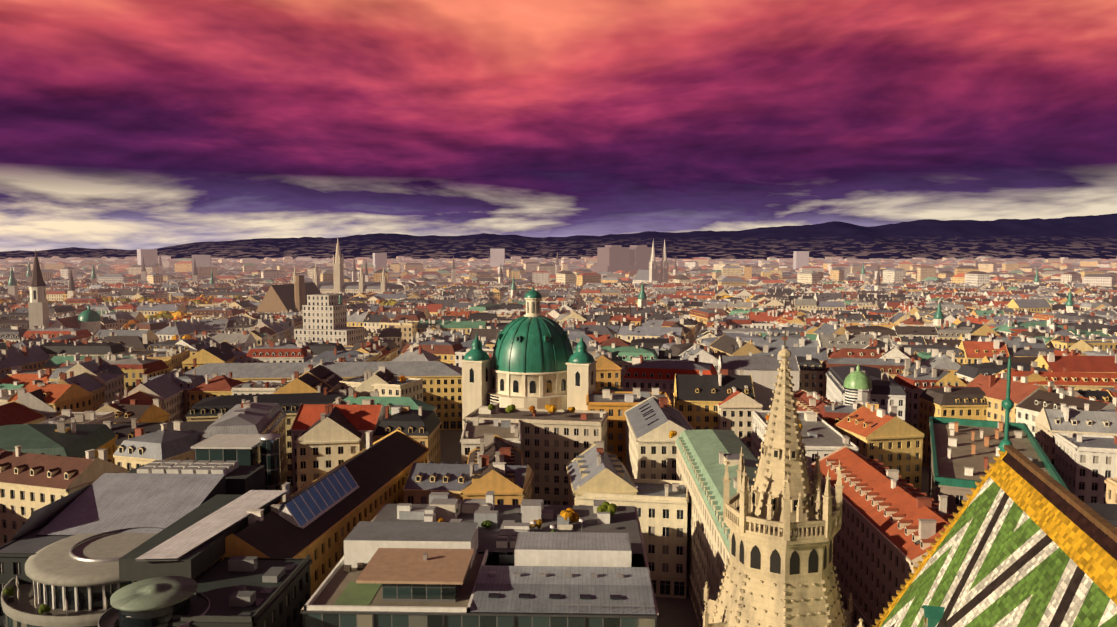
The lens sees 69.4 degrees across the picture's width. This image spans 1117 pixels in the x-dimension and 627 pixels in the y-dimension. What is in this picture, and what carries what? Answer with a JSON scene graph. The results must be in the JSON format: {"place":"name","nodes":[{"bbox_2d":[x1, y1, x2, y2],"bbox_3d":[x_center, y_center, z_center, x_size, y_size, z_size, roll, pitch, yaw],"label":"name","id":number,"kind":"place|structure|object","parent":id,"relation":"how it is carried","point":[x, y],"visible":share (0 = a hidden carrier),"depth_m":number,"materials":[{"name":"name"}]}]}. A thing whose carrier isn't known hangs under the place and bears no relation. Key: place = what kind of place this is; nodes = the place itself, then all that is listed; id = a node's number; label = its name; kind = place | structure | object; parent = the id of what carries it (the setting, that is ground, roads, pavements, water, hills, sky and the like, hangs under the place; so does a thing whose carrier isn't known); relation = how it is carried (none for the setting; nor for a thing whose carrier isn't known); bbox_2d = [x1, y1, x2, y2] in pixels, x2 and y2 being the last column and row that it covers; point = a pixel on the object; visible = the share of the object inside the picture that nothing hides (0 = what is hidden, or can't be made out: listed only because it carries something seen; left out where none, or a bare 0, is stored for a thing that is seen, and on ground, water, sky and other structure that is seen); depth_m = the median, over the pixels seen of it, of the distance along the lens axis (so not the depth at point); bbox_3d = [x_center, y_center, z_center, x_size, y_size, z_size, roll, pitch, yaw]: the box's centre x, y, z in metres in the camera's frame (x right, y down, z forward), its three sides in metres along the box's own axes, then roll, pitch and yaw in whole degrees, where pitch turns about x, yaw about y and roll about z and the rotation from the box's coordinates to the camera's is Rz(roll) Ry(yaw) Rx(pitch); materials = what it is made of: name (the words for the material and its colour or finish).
{"place":"outdoors","nodes":[
{"label":"outdoors","id":0,"kind":"place"},
{"bbox_2d":[0,213,1116,259],"bbox_3d":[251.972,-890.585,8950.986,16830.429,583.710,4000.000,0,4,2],"label":"hills","id":1,"kind":"structure","parent":0,"point":[1082,237],"depth_m":8418.55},
{"bbox_2d":[0,0,1116,251],"label":"sky","id":2,"kind":"structure","parent":0,"point":[125,124],"materials":[{"name":"purple"}]},
{"bbox_2d":[290,430,928,626],"bbox_3d":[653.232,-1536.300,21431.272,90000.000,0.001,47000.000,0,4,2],"label":"ground","id":3,"kind":"structure","parent":0,"point":[676,612],"depth_m":174.81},
{"bbox_2d":[0,285,802,522],"bbox_3d":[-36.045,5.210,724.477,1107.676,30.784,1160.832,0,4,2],"label":"park trees","id":4,"kind":"object","parent":3,"relation":"on","point":[573,516],"visible":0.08,"depth_m":648.05,"materials":[{"name":"green plant"}]},
{"bbox_2d":[8,238,1073,430],"bbox_3d":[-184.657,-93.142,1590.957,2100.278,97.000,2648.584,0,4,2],"label":"landmarks","id":5,"kind":"object","parent":3,"relation":"on","point":[537,363],"visible":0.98,"depth_m":474.68,"materials":[{"name":"beige stone"}]},
{"bbox_2d":[0,255,1116,286],"bbox_3d":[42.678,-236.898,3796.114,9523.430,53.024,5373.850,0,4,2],"label":"city","id":6,"kind":"object","parent":3,"relation":"on","point":[1091,272],"visible":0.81,"depth_m":1985.93,"materials":[{"name":"beige stone"}]},
{"bbox_2d":[0,331,1116,626],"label":"city buildings","id":7,"kind":"structure","parent":3,"relation":"on","point":[816,521],"depth_m":130.20,"materials":[{"name":"beige stone"}]},
{"bbox_2d":[0,340,1116,598],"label":"city","id":8,"kind":"object","parent":3,"relation":"on","point":[1064,408],"visible":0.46,"depth_m":228.10,"materials":[{"name":"beige stone"}]},
{"bbox_2d":[0,278,1116,391],"bbox_3d":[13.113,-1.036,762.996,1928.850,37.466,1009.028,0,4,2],"label":"city","id":9,"kind":"object","parent":3,"relation":"on","point":[822,320],"visible":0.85,"depth_m":554.55,"materials":[{"name":"beige stone"}]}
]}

